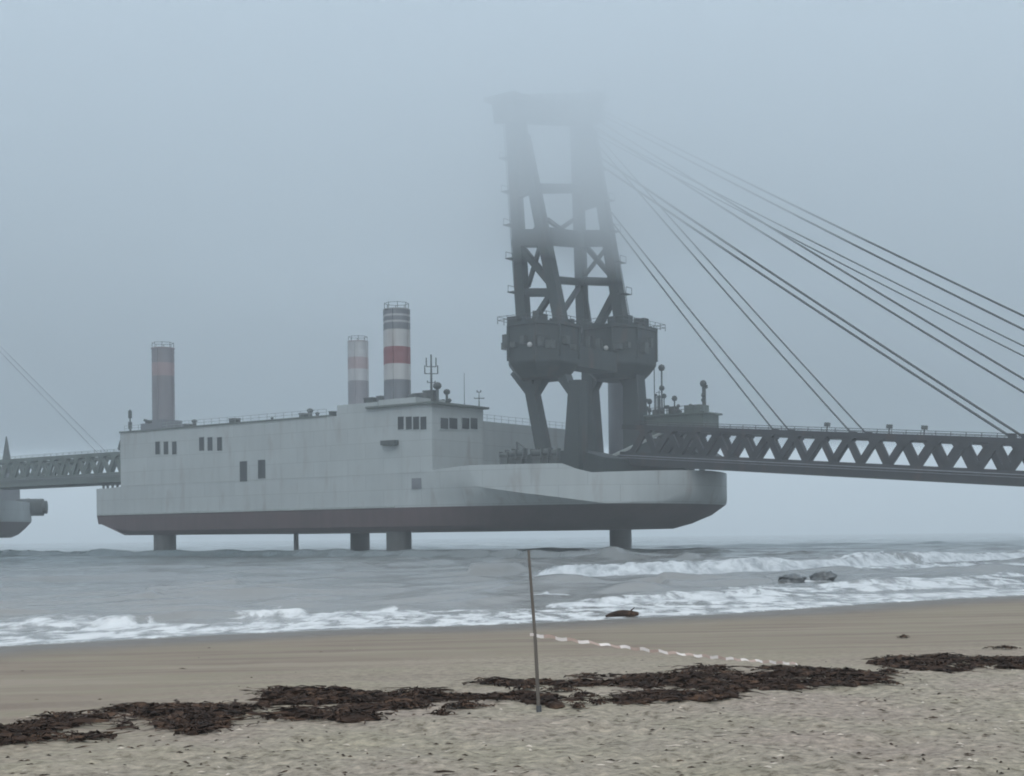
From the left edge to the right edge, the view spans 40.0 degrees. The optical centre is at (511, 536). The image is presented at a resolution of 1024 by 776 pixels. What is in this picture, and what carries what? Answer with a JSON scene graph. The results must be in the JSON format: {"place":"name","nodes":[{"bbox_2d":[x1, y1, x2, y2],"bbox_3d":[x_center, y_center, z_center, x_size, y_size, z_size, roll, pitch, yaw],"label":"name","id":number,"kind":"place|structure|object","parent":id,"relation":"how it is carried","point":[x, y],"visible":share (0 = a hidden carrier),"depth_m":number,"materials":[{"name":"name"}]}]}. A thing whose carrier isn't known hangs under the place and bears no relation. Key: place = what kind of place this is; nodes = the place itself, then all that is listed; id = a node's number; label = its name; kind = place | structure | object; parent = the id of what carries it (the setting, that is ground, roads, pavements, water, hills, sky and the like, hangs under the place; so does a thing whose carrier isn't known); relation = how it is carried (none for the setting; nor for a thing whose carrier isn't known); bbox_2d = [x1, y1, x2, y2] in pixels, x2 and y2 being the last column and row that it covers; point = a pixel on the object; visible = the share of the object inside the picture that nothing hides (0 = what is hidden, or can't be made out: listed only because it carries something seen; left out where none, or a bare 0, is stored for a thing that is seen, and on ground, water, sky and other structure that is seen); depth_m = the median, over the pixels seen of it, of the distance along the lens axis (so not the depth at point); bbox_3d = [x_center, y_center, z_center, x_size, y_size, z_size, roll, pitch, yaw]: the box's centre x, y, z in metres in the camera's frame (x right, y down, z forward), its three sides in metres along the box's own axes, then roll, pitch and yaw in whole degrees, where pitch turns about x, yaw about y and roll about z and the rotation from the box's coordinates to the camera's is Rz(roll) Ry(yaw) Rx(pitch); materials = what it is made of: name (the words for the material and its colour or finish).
{"place":"outdoors","nodes":[
{"label":"outdoors","id":0,"kind":"place"},
{"bbox_2d":[0,346,120,489],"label":"access bridge","id":1,"kind":"structure","parent":0,"point":[63,466],"depth_m":303.25,"materials":[{"name":"paint"}]},
{"bbox_2d":[0,595,1023,775],"bbox_3d":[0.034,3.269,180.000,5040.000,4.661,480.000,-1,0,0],"label":"sand","id":2,"kind":"structure","parent":0,"point":[71,677],"depth_m":18.25,"materials":[{"name":"beige sand"}]},
{"bbox_2d":[0,699,397,745],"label":"seaweed","id":3,"kind":"object","parent":2,"relation":"on","point":[191,718],"visible":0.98,"depth_m":16.92,"materials":[{"name":"brown plant"}]},
{"bbox_2d":[236,685,590,711],"bbox_3d":[-1.450,2.183,19.306,5.064,0.293,3.732,-1,0,0],"label":"seaweed","id":4,"kind":"object","parent":2,"relation":"on","point":[348,697],"visible":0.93,"depth_m":18.84,"materials":[{"name":"brown plant"}]},
{"bbox_2d":[389,700,437,709],"bbox_3d":[-1.250,2.141,17.918,0.564,0.098,0.492,-1,0,24],"label":"seaweed clump","id":5,"kind":"object","parent":2,"relation":"on","point":[413,703],"visible":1,"depth_m":17.86,"materials":[{"name":"brown plant"}]},
{"bbox_2d":[422,707,455,715],"bbox_3d":[-0.814,2.117,16.941,0.408,0.095,0.423,-1,0,-37],"label":"seaweed clump","id":6,"kind":"object","parent":2,"relation":"on","point":[441,712],"visible":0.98,"depth_m":16.92,"materials":[{"name":"brown plant"}]},
{"bbox_2d":[438,700,494,708],"bbox_3d":[-0.563,2.111,17.690,0.715,0.098,0.564,-1,0,0],"label":"seaweed clump","id":7,"kind":"object","parent":2,"relation":"on","point":[465,703],"visible":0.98,"depth_m":17.64,"materials":[{"name":"brown plant"}]},
{"bbox_2d":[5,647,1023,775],"bbox_3d":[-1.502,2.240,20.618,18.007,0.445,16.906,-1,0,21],"label":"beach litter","id":8,"kind":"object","parent":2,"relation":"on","point":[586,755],"visible":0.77,"depth_m":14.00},
{"bbox_2d":[505,683,545,689],"bbox_3d":[0.188,2.159,20.215,0.474,0.088,0.513,-1,0,-42],"label":"seaweed clump","id":9,"kind":"object","parent":2,"relation":"on","point":[524,686],"visible":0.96,"depth_m":20.18,"materials":[{"name":"brown plant"}]},
{"bbox_2d":[527,550,541,711],"bbox_3d":[0.276,1.309,17.041,0.160,2.285,0.068,-1,0,0],"label":"marker pole","id":10,"kind":"object","parent":2,"relation":"on","point":[538,705],"visible":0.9,"depth_m":17.02,"materials":[{"name":"metal"}]},
{"bbox_2d":[537,634,796,664],"bbox_3d":[2.538,1.674,20.374,0.030,1.047,8.054,-1,0,34],"label":"barrier tape","id":11,"kind":"object","parent":10,"relation":"attached to","point":[645,649],"visible":1,"depth_m":19.60,"materials":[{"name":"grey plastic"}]},
{"bbox_2d":[540,685,580,691],"bbox_3d":[0.688,2.135,19.766,0.588,0.096,0.534,-1,0,0],"label":"seaweed clump","id":12,"kind":"object","parent":2,"relation":"on","point":[564,688],"visible":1,"depth_m":19.75,"materials":[{"name":"brown plant"}]},
{"bbox_2d":[566,701,587,708],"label":"seaweed clump","id":13,"kind":"object","parent":2,"relation":"on","point":[576,705],"visible":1,"depth_m":17.33,"materials":[{"name":"brown plant"}]},
{"bbox_2d":[568,690,597,697],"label":"seaweed clump","id":14,"kind":"object","parent":2,"relation":"on","point":[579,694],"visible":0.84,"depth_m":18.90,"materials":[{"name":"brown plant"}]},
{"bbox_2d":[585,697,616,704],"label":"seaweed clump","id":15,"kind":"object","parent":2,"relation":"on","point":[597,701],"visible":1,"depth_m":17.76,"materials":[{"name":"brown plant"}]},
{"bbox_2d":[605,607,638,616],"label":"driftwood","id":16,"kind":"object","parent":2,"relation":"on","point":[624,613],"visible":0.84,"depth_m":44.35,"materials":[{"name":"brown wood"}]},
{"bbox_2d":[589,684,763,705],"bbox_3d":[2.137,2.080,18.378,2.369,0.235,1.983,-1,0,0],"label":"seaweed","id":17,"kind":"object","parent":2,"relation":"on","point":[647,695],"visible":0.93,"depth_m":18.12,"materials":[{"name":"brown plant"}]},
{"bbox_2d":[456,663,909,692],"bbox_3d":[2.816,2.148,21.403,5.867,0.268,4.989,-1,0,36],"label":"seaweed","id":18,"kind":"object","parent":2,"relation":"on","point":[686,678],"visible":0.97,"depth_m":20.78,"materials":[{"name":"brown plant"}]},
{"bbox_2d":[876,667,902,673],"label":"seaweed clump","id":19,"kind":"object","parent":2,"relation":"on","point":[890,670],"visible":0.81,"depth_m":21.25,"materials":[{"name":"brown plant"}]},
{"bbox_2d":[880,679,903,685],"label":"seaweed clump","id":20,"kind":"object","parent":2,"relation":"on","point":[889,681],"visible":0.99,"depth_m":19.81,"materials":[{"name":"brown plant"}]},
{"bbox_2d":[865,652,1023,673],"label":"seaweed","id":21,"kind":"object","parent":2,"relation":"on","point":[932,662],"visible":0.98,"depth_m":22.94,"materials":[{"name":"brown plant"}]},
{"bbox_2d":[982,644,1017,648],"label":"seaweed clump","id":22,"kind":"object","parent":2,"relation":"on","point":[1004,646],"visible":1,"depth_m":26.52,"materials":[{"name":"brown plant"}]},
{"bbox_2d":[0,533,1023,646],"bbox_3d":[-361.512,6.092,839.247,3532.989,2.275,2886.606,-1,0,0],"label":"sea","id":23,"kind":"structure","parent":0,"point":[54,593],"depth_m":71.16,"materials":[{"name":"liquid"}]},
{"bbox_2d":[0,436,47,537],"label":"landing barge","id":24,"kind":"object","parent":23,"relation":"on","point":[17,513],"visible":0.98,"depth_m":335.98,"materials":[{"name":"grey paint"}]},
{"bbox_2d":[96,90,726,550],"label":"landing barge","id":25,"kind":"object","parent":23,"relation":"on","point":[398,462],"visible":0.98,"depth_m":224.48,"materials":[{"name":"grey paint"}]},
{"bbox_2d":[155,441,160,454],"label":"window","id":26,"kind":"structure","parent":25,"relation":"in","point":[157,443],"depth_m":251.89,"materials":[{"name":"grey glass"}]},
{"bbox_2d":[163,441,168,454],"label":"window","id":27,"kind":"structure","parent":25,"relation":"in","point":[165,443],"depth_m":250.52,"materials":[{"name":"grey glass"}]},
{"bbox_2d":[172,441,176,454],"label":"window","id":28,"kind":"structure","parent":25,"relation":"in","point":[174,443],"depth_m":249.20,"materials":[{"name":"grey glass"}]},
{"bbox_2d":[199,436,204,450],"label":"window","id":29,"kind":"structure","parent":25,"relation":"in","point":[201,439],"depth_m":244.92,"materials":[{"name":"grey glass"}]},
{"bbox_2d":[207,436,212,450],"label":"window","id":30,"kind":"structure","parent":25,"relation":"in","point":[209,439],"depth_m":243.73,"materials":[{"name":"grey glass"}]},
{"bbox_2d":[217,436,222,450],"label":"window","id":31,"kind":"structure","parent":25,"relation":"in","point":[219,439],"depth_m":242.25,"materials":[{"name":"grey glass"}]},
{"bbox_2d":[239,461,247,481],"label":"window","id":32,"kind":"structure","parent":25,"relation":"in","point":[243,465],"depth_m":238.90,"materials":[{"name":"black glass"}]},
{"bbox_2d":[257,459,265,478],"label":"window","id":33,"kind":"structure","parent":25,"relation":"in","point":[261,463],"depth_m":236.34,"materials":[{"name":"black glass"}]},
{"bbox_2d":[592,111,1023,486],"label":"access bridge","id":34,"kind":"structure","parent":25,"relation":"attached to","point":[1005,472],"depth_m":203.10,"materials":[{"name":"metal"}]},
{"bbox_2d":[778,573,806,582],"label":"surf rock","id":35,"kind":"object","parent":23,"relation":"in","point":[792,578],"visible":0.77,"depth_m":71.80,"materials":[{"name":"grey stone"}]},
{"bbox_2d":[809,571,836,580],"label":"surf rock","id":36,"kind":"object","parent":23,"relation":"in","point":[826,576],"visible":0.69,"depth_m":73.70,"materials":[{"name":"grey stone"}]},
{"bbox_2d":[0,0,1023,543],"label":"sky","id":37,"kind":"structure","parent":0,"point":[246,187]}
]}

